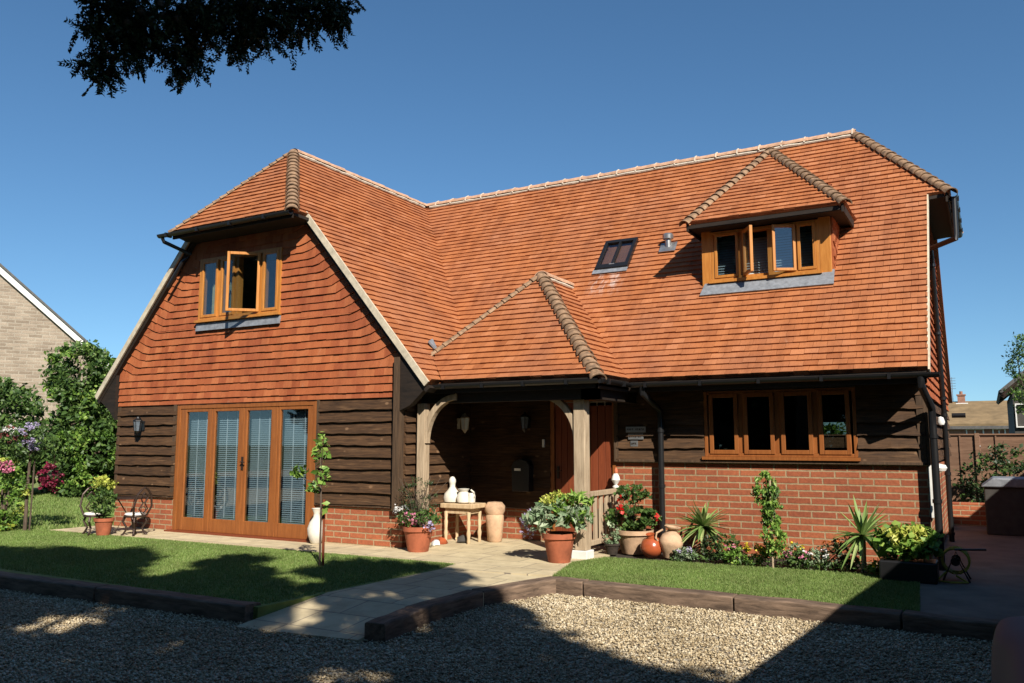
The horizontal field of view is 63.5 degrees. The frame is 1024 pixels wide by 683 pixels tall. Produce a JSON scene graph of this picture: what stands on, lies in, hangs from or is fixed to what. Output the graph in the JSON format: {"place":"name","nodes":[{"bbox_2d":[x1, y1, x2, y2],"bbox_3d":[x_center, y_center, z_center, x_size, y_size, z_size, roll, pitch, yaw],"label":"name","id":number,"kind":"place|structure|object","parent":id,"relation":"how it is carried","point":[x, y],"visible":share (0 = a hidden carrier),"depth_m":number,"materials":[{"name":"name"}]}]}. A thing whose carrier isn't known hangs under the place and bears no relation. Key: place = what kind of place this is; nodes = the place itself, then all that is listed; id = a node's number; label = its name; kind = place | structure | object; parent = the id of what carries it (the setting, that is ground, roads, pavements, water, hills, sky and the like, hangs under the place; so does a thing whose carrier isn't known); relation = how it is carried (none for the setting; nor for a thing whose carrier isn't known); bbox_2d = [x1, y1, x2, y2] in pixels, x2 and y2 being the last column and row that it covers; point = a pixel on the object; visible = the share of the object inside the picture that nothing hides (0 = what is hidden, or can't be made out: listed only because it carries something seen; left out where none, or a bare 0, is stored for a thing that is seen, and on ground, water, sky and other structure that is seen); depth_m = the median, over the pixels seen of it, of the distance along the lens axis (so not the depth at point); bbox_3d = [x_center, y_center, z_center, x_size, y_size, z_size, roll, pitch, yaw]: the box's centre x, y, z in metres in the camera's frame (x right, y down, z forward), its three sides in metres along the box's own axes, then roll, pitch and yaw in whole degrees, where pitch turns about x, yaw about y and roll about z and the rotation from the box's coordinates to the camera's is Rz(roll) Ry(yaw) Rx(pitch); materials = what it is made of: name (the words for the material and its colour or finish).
{"place":"outdoors","nodes":[
{"label":"outdoors","id":0,"kind":"place"},
{"bbox_2d":[0,489,114,529],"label":"grass","id":1,"kind":"structure","parent":0,"point":[46,513],"depth_m":19.21,"materials":[{"name":"green plant"}]},
{"bbox_2d":[57,0,365,97],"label":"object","id":2,"kind":"object","parent":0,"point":[130,22],"visible":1,"depth_m":2.86,"materials":[{"name":"green plant"}]},
{"bbox_2d":[0,478,454,619],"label":"lawn","id":3,"kind":"structure","parent":0,"point":[263,609],"depth_m":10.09,"materials":[{"name":"green plant"}]},
{"bbox_2d":[0,456,33,531],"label":"rose bush","id":4,"kind":"object","parent":3,"relation":"on","point":[13,472],"visible":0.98,"depth_m":15.29,"materials":[{"name":"green plant"}]},
{"bbox_2d":[0,376,52,495],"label":"shrub","id":5,"kind":"object","parent":3,"relation":"on","point":[14,403],"visible":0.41,"depth_m":24.85,"materials":[{"name":"green plant"}]},
{"bbox_2d":[0,420,60,530],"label":"flowering standard","id":6,"kind":"object","parent":3,"relation":"on","point":[35,446],"visible":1,"depth_m":15.42,"materials":[{"name":"green plant"}]},
{"bbox_2d":[36,448,66,492],"bbox_3d":[-8.587,2.411,15.446,0.601,0.842,0.508,-4,-8,29],"label":"hanging basket","id":7,"kind":"object","parent":6,"relation":"hanging from","point":[52,478],"visible":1,"depth_m":15.36,"materials":[{"name":"plant"}]},
{"bbox_2d":[36,410,115,493],"bbox_3d":[-13.616,3.639,26.222,4.444,3.386,2.482,-4,-8,29],"label":"shrub","id":8,"kind":"object","parent":3,"relation":"on","point":[51,424],"visible":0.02,"depth_m":26.07,"materials":[{"name":"green plant"}]},
{"bbox_2d":[38,339,115,484],"bbox_3d":[-13.064,2.337,24.879,2.457,4.833,2.328,-4,-8,29],"label":"tree","id":9,"kind":"object","parent":3,"relation":"on","point":[63,382],"visible":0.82,"depth_m":24.60,"materials":[{"name":"green plant"}]},
{"bbox_2d":[40,378,117,497],"bbox_3d":[-12.522,3.074,24.825,2.944,4.150,2.899,-4,-8,29],"label":"shrub","id":10,"kind":"object","parent":3,"relation":"on","point":[72,439],"visible":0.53,"depth_m":24.06,"materials":[{"name":"green plant"}]},
{"bbox_2d":[79,486,102,535],"bbox_3d":[-7.431,3.009,14.737,0.416,0.861,0.411,-7,-10,44],"label":"garden chair","id":11,"kind":"object","parent":3,"relation":"on","point":[89,514],"visible":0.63,"depth_m":14.68,"materials":[{"name":"metal"}]},
{"bbox_2d":[87,474,118,535],"bbox_3d":[-7.211,2.879,14.633,0.517,1.066,0.493,0,-7,-2],"label":"flower pot","id":12,"kind":"object","parent":3,"relation":"on","point":[103,524],"visible":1,"depth_m":14.55,"materials":[{"name":"orange ceramic"}]},
{"bbox_2d":[289,431,331,565],"bbox_3d":[-2.689,2.103,11.133,0.677,1.777,0.413,-4,-8,29],"label":"young tree","id":13,"kind":"object","parent":3,"relation":"on","point":[295,473],"visible":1,"depth_m":11.06,"materials":[{"name":"green plant"}]},
{"bbox_2d":[53,525,620,576],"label":"patio","id":14,"kind":"structure","parent":0,"point":[518,557],"depth_m":12.49,"materials":[{"name":"stone"}]},
{"bbox_2d":[114,496,146,532],"bbox_3d":[-6.923,3.135,14.968,0.620,0.630,0.620,-4,-8,29],"label":"bistro table","id":15,"kind":"object","parent":14,"relation":"on","point":[126,498],"visible":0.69,"depth_m":14.92,"materials":[{"name":"metal"}]},
{"bbox_2d":[121,487,152,535],"bbox_3d":[-6.642,2.995,14.629,0.416,0.861,0.411,-3,-8,25],"label":"garden chair","id":16,"kind":"object","parent":14,"relation":"on","point":[134,515],"visible":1,"depth_m":14.54,"materials":[{"name":"metal"}]},
{"bbox_2d":[307,508,325,543],"bbox_3d":[-3.163,2.982,13.392,0.290,0.560,0.290,-4,-8,29],"label":"vase","id":17,"kind":"object","parent":14,"relation":"on","point":[313,529],"visible":0.78,"depth_m":13.28,"materials":[{"name":"white ceramic"}]},
{"bbox_2d":[393,475,445,552],"bbox_3d":[-1.425,2.583,12.461,0.802,1.125,0.702,-4,-8,29],"label":"flower pot","id":18,"kind":"object","parent":14,"relation":"on","point":[418,535],"visible":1,"depth_m":12.33,"materials":[{"name":"orange ceramic"}]},
{"bbox_2d":[431,539,439,545],"bbox_3d":[-1.206,3.183,13.067,0.140,0.120,0.152,3,-7,-20],"label":"stone","id":19,"kind":"object","parent":14,"relation":"on","point":[435,542],"visible":0.96,"depth_m":13.02,"materials":[{"name":"white stone"}]},
{"bbox_2d":[437,537,447,543],"bbox_3d":[-1.124,3.206,13.309,0.170,0.133,0.167,5,-9,-36],"label":"stone","id":20,"kind":"object","parent":14,"relation":"on","point":[442,540],"visible":0.81,"depth_m":13.25,"materials":[{"name":"orange stone"}]},
{"bbox_2d":[457,535,466,542],"bbox_3d":[-0.803,3.220,13.465,0.198,0.149,0.187,-4,-8,29],"label":"stone","id":21,"kind":"object","parent":14,"relation":"on","point":[462,539],"visible":0.89,"depth_m":13.40,"materials":[{"name":"grey stone"}]},
{"bbox_2d":[440,502,485,543],"bbox_3d":[-0.804,2.970,13.584,0.610,0.630,0.450,-4,-8,29],"label":"side table","id":22,"kind":"object","parent":14,"relation":"on","point":[457,509],"visible":0.91,"depth_m":13.51,"materials":[{"name":"brown wood"}]},
{"bbox_2d":[443,476,458,502],"bbox_3d":[-0.989,2.455,13.737,0.300,0.430,0.297,-4,-8,29],"label":"flask","id":23,"kind":"object","parent":22,"relation":"on","point":[451,493],"visible":0.91,"depth_m":13.64,"materials":[{"name":"white ceramic"}]},
{"bbox_2d":[456,488,468,503],"bbox_3d":[-0.792,2.530,13.568,0.240,0.240,0.238,-4,-8,29],"label":"jar","id":24,"kind":"object","parent":22,"relation":"on","point":[462,497],"visible":0.98,"depth_m":13.48,"materials":[{"name":"white ceramic"}]},
{"bbox_2d":[468,489,474,503],"bbox_3d":[-0.660,2.528,13.515,0.128,0.231,0.128,0,-7,-4],"label":"jug","id":25,"kind":"object","parent":22,"relation":"on","point":[471,498],"visible":1,"depth_m":13.46,"materials":[{"name":"white ceramic"}]},
{"bbox_2d":[485,502,504,541],"bbox_3d":[-0.283,2.967,13.639,0.340,0.650,0.337,-4,-8,29],"label":"tall vase","id":26,"kind":"object","parent":14,"relation":"on","point":[494,511],"visible":1,"depth_m":13.52,"materials":[{"name":"ceramic"}]},
{"bbox_2d":[519,489,594,562],"bbox_3d":[0.625,2.508,11.355,1.096,1.005,0.690,-4,-8,29],"label":"flower pot","id":27,"kind":"object","parent":14,"relation":"on","point":[559,546],"visible":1,"depth_m":11.21,"materials":[{"name":"orange ceramic"}]},
{"bbox_2d":[236,569,540,642],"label":"path","id":28,"kind":"structure","parent":0,"point":[346,614],"depth_m":8.54,"materials":[{"name":"stone"}]},
{"bbox_2d":[0,591,991,682],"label":"gravel drive","id":29,"kind":"structure","parent":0,"point":[948,651],"depth_m":7.01,"materials":[{"name":"beige gravel"}]},
{"bbox_2d":[0,571,108,602],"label":"railway sleeper","id":30,"kind":"object","parent":29,"relation":"on","point":[57,587],"visible":0.67,"depth_m":9.57,"materials":[{"name":"brown wood"}]},
{"bbox_2d":[95,585,260,623],"bbox_3d":[-3.572,2.786,8.742,2.261,0.238,0.230,-4,-8,27],"label":"railway sleeper","id":31,"kind":"object","parent":29,"relation":"on","point":[210,607],"visible":0.72,"depth_m":8.60,"materials":[{"name":"brown wood"}]},
{"bbox_2d":[364,607,422,643],"bbox_3d":[-1.087,2.657,7.686,0.229,0.237,0.705,-3,-8,23],"label":"railway sleeper","id":32,"kind":"object","parent":29,"relation":"on","point":[394,624],"visible":0.77,"depth_m":7.53,"materials":[{"name":"brown wood"}]},
{"bbox_2d":[406,589,482,624],"bbox_3d":[-0.687,2.760,8.527,0.229,0.237,1.100,-4,-8,31],"label":"railway sleeper","id":33,"kind":"object","parent":29,"relation":"on","point":[443,607],"visible":0.71,"depth_m":8.46,"materials":[{"name":"brown wood"}]},
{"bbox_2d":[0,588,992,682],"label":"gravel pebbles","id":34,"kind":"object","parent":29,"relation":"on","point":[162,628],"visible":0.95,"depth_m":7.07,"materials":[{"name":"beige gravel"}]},
{"bbox_2d":[472,576,555,606],"bbox_3d":[0.079,2.875,9.454,1.237,0.234,0.231,6,-9,-42],"label":"railway sleeper","id":35,"kind":"object","parent":29,"relation":"on","point":[520,590],"visible":0.66,"depth_m":9.34,"materials":[{"name":"brown wood"}]},
{"bbox_2d":[554,576,588,595],"bbox_3d":[0.645,2.911,9.759,0.500,0.236,0.229,-4,-8,29],"label":"railway sleeper","id":36,"kind":"object","parent":29,"relation":"on","point":[571,586],"visible":0.59,"depth_m":9.64,"materials":[{"name":"brown wood"}]},
{"bbox_2d":[584,580,737,612],"bbox_3d":[1.618,2.839,9.170,1.731,0.236,0.227,-4,-8,31],"label":"railway sleeper","id":37,"kind":"object","parent":29,"relation":"on","point":[704,599],"visible":0.64,"depth_m":9.05,"materials":[{"name":"brown wood"}]},
{"bbox_2d":[734,594,902,631],"bbox_3d":[3.040,2.730,8.286,1.582,0.238,0.229,-4,-8,32],"label":"railway sleeper","id":38,"kind":"object","parent":29,"relation":"on","point":[846,615],"visible":0.67,"depth_m":8.18,"materials":[{"name":"brown wood"}]},
{"bbox_2d":[902,610,1002,642],"bbox_3d":[4.460,2.614,7.343,1.787,0.238,0.230,-5,-9,35],"label":"railway sleeper","id":39,"kind":"object","parent":29,"relation":"on","point":[943,625],"visible":0.65,"depth_m":7.56,"materials":[{"name":"brown wood"}]},
{"bbox_2d":[991,616,1023,682],"bbox_3d":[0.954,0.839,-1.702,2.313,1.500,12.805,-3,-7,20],"label":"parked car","id":40,"kind":"object","parent":29,"relation":"on","point":[1007,660],"visible":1,"depth_m":3.35,"materials":[{"name":"red paint"}]},
{"bbox_2d":[0,0,1023,400],"label":"sky","id":41,"kind":"structure","parent":0,"point":[428,101],"materials":[{"name":"blue"}]},
{"bbox_2d":[611,467,619,487],"bbox_3d":[1.628,2.137,12.989,0.140,0.330,0.136,-4,-8,29],"label":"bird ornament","id":42,"kind":"object","parent":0,"point":[615,479],"visible":0.95,"depth_m":12.95,"materials":[{"name":"white ceramic"}]},
{"bbox_2d":[552,556,920,611],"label":"side lawn","id":43,"kind":"structure","parent":0,"point":[757,583],"depth_m":9.59,"materials":[{"name":"plant"}]},
{"bbox_2d":[864,560,878,574],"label":"bedding plant","id":44,"kind":"object","parent":43,"relation":"on","point":[873,569],"visible":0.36,"depth_m":10.16,"materials":[{"name":"green plant"}]},
{"bbox_2d":[870,520,944,584],"bbox_3d":[4.734,2.495,9.908,0.841,0.699,0.690,-4,-8,29],"label":"planter tub","id":45,"kind":"object","parent":43,"relation":"on","point":[913,546],"visible":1,"depth_m":9.73,"materials":[{"name":"black plastic"}]},
{"bbox_2d":[609,550,876,573],"bbox_3d":[3.303,3.110,11.355,4.340,0.150,1.290,-4,-8,29],"label":"flower bed","id":46,"kind":"object","parent":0,"point":[622,555],"visible":0.14,"depth_m":11.47,"materials":[{"name":"soil"}]},
{"bbox_2d":[603,520,620,554],"bbox_3d":[1.454,2.859,12.090,0.271,0.487,0.242,-1,-7,11],"label":"flower pot","id":47,"kind":"object","parent":46,"relation":"on","point":[611,547],"visible":1,"depth_m":12.03,"materials":[{"name":"ceramic"}]},
{"bbox_2d":[603,484,662,554],"bbox_3d":[1.805,2.611,12.251,0.914,1.020,0.642,-4,-8,29],"label":"flower pot","id":48,"kind":"object","parent":46,"relation":"on","point":[633,531],"visible":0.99,"depth_m":12.18,"materials":[{"name":"ceramic"}]},
{"bbox_2d":[640,532,661,557],"bbox_3d":[1.986,2.888,11.761,0.330,0.348,0.329,-4,-8,29],"label":"round jug","id":49,"kind":"object","parent":46,"relation":"on","point":[650,546],"visible":0.98,"depth_m":11.64,"materials":[{"name":"orange ceramic"}]},
{"bbox_2d":[655,525,682,558],"bbox_3d":[2.231,2.824,11.676,0.364,0.458,0.338,-4,-8,29],"label":"amphora","id":50,"kind":"object","parent":46,"relation":"on","point":[670,539],"visible":0.98,"depth_m":11.57,"materials":[{"name":"ceramic"}]},
{"bbox_2d":[672,546,698,561],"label":"bedding plant","id":51,"kind":"object","parent":46,"relation":"on","point":[685,553],"visible":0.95,"depth_m":11.39,"materials":[{"name":"purple plant"}]},
{"bbox_2d":[674,498,738,555],"bbox_3d":[2.752,2.638,11.820,0.950,0.884,0.975,-4,-8,29],"label":"yucca","id":52,"kind":"object","parent":46,"relation":"on","point":[703,527],"visible":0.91,"depth_m":11.77,"materials":[{"name":"green plant"}]},
{"bbox_2d":[699,534,723,561],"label":"bedding plant","id":53,"kind":"object","parent":46,"relation":"on","point":[706,544],"visible":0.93,"depth_m":11.37,"materials":[{"name":"green plant"}]},
{"bbox_2d":[708,533,743,563],"bbox_3d":[2.915,2.816,11.260,0.508,0.419,0.362,-4,-8,29],"label":"bedding plant","id":54,"kind":"object","parent":46,"relation":"on","point":[729,542],"visible":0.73,"depth_m":11.21,"materials":[{"name":"green plant"}]},
{"bbox_2d":[722,544,749,564],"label":"bedding plant","id":55,"kind":"object","parent":46,"relation":"on","point":[730,552],"visible":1,"depth_m":11.04,"materials":[{"name":"green plant"}]},
{"bbox_2d":[743,542,770,565],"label":"bedding plant","id":56,"kind":"object","parent":46,"relation":"on","point":[760,550],"visible":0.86,"depth_m":10.98,"materials":[{"name":"green plant"}]},
{"bbox_2d":[750,470,787,567],"bbox_3d":[3.361,2.314,10.806,0.449,1.277,0.370,0,-7,2],"label":"climbing plant","id":57,"kind":"object","parent":46,"relation":"on","point":[769,492],"visible":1,"depth_m":10.77,"materials":[{"name":"green plant"}]},
{"bbox_2d":[670,547,878,572],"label":"plants","id":58,"kind":"object","parent":46,"relation":"on","point":[799,565],"visible":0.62,"depth_m":10.79,"materials":[{"name":"green plant"}]},
{"bbox_2d":[782,541,804,566],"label":"bedding plant","id":59,"kind":"object","parent":46,"relation":"on","point":[793,545],"visible":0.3,"depth_m":11.00,"materials":[{"name":"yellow plant"}]},
{"bbox_2d":[781,548,811,569],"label":"bedding plant","id":60,"kind":"object","parent":46,"relation":"on","point":[788,555],"visible":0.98,"depth_m":10.69,"materials":[{"name":"green plant"}]},
{"bbox_2d":[801,547,833,569],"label":"bedding plant","id":61,"kind":"object","parent":46,"relation":"on","point":[817,553],"visible":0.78,"depth_m":10.65,"materials":[{"name":"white plant"}]},
{"bbox_2d":[816,539,851,569],"bbox_3d":[4.153,2.760,10.685,0.439,0.435,0.412,1,-7,-12],"label":"bedding plant","id":62,"kind":"object","parent":46,"relation":"on","point":[837,555],"visible":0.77,"depth_m":10.64,"materials":[{"name":"green plant"}]},
{"bbox_2d":[831,536,860,569],"bbox_3d":[4.370,2.730,10.761,0.420,0.505,0.372,-4,-8,29],"label":"bedding plant","id":63,"kind":"object","parent":46,"relation":"on","point":[842,556],"visible":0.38,"depth_m":10.71,"materials":[{"name":"green plant"}]},
{"bbox_2d":[820,495,890,572],"bbox_3d":[4.399,2.433,10.473,0.957,0.962,0.953,-1,-7,8],"label":"yucca","id":64,"kind":"object","parent":46,"relation":"on","point":[864,526],"visible":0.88,"depth_m":10.43,"materials":[{"name":"green plant"}]},
{"bbox_2d":[920,525,1023,618],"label":"side path","id":65,"kind":"structure","parent":0,"point":[994,589],"depth_m":9.76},
{"bbox_2d":[939,546,985,583],"bbox_3d":[5.277,2.621,9.722,0.537,0.391,0.474,-4,-8,29],"label":"hose reel","id":66,"kind":"object","parent":65,"relation":"on","point":[955,560],"visible":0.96,"depth_m":9.70,"materials":[{"name":"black plastic"}]},
{"bbox_2d":[952,502,985,525],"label":"wall","id":67,"kind":"structure","parent":65,"relation":"on","point":[969,513],"depth_m":16.36,"materials":[{"name":"red brick"}]},
{"bbox_2d":[948,433,1023,502],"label":"garden fence","id":68,"kind":"object","parent":65,"relation":"on","point":[962,447],"visible":0.2,"depth_m":18.47,"materials":[{"name":"brown wood"}]},
{"bbox_2d":[951,443,1023,502],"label":"shrub","id":69,"kind":"object","parent":65,"relation":"on","point":[1000,460],"visible":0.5,"depth_m":17.52,"materials":[{"name":"green plant"}]},
{"bbox_2d":[981,476,1023,535],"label":"storage box","id":70,"kind":"object","parent":65,"relation":"on","point":[1004,502],"visible":1,"depth_m":14.64,"materials":[{"name":"grey plastic"}]},
{"label":"ground","id":71,"kind":"structure","parent":0,"visible":0},
{"bbox_2d":[0,263,108,477],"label":"neighbour house","id":72,"kind":"structure","parent":71,"relation":"on","point":[33,327],"depth_m":39.06,"materials":[{"name":"brick"}]},
{"bbox_2d":[95,128,965,570],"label":"house","id":73,"kind":"structure","parent":71,"relation":"on","point":[675,338],"depth_m":13.64,"materials":[{"name":"ceramic"}]},
{"bbox_2d":[194,247,282,323],"bbox_3d":[-5.015,-1.014,15.003,2.169,1.215,0.606,-5,-9,35],"label":"window","id":74,"kind":"structure","parent":73,"relation":"in","point":[227,295],"depth_m":15.09,"materials":[{"name":"orange wood"}]},
{"bbox_2d":[164,400,316,542],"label":"french doors","id":75,"kind":"structure","parent":73,"relation":"in","point":[263,522],"depth_m":14.62,"materials":[{"name":"red wood"}]},
{"bbox_2d":[709,219,821,283],"bbox_3d":[3.949,-1.415,13.049,1.740,0.855,0.537,-4,-8,29],"label":"window","id":76,"kind":"structure","parent":73,"relation":"in","point":[740,271],"depth_m":13.12,"materials":[{"name":"orange wood"}]},
{"bbox_2d":[702,387,860,460],"bbox_3d":[3.841,1.203,11.969,2.200,1.015,0.200,-4,-8,29],"label":"window","id":77,"kind":"structure","parent":73,"relation":"in","point":[809,424],"depth_m":11.91,"materials":[{"name":"red wood"}]},
{"bbox_2d":[947,377,1008,466],"bbox_3d":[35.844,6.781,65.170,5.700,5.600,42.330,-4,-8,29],"label":"distant house","id":78,"kind":"structure","parent":71,"relation":"on","point":[986,417],"depth_m":47.40,"materials":[{"name":"metal"}]},
{"bbox_2d":[966,429,983,433],"bbox_3d":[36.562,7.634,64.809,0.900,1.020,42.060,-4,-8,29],"label":"window","id":79,"kind":"structure","parent":78,"relation":"in","point":[966,429],"depth_m":46.72,"materials":[{"name":"grey glass"}]},
{"bbox_2d":[996,371,1023,433],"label":"gabled house","id":80,"kind":"structure","parent":71,"relation":"on","point":[1016,422],"depth_m":24.30,"materials":[{"name":"black wood"}]},
{"bbox_2d":[1015,403,1023,427],"bbox_3d":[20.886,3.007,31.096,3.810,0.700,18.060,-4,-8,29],"label":"window","id":81,"kind":"structure","parent":80,"relation":"in","point":[1017,426],"depth_m":24.23,"materials":[{"name":"white plastic"}]},
{"bbox_2d":[1001,332,1023,414],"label":"birch tree","id":82,"kind":"object","parent":71,"relation":"on","point":[1018,396],"visible":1,"depth_m":22.92,"materials":[{"name":"green plant"}]}
]}

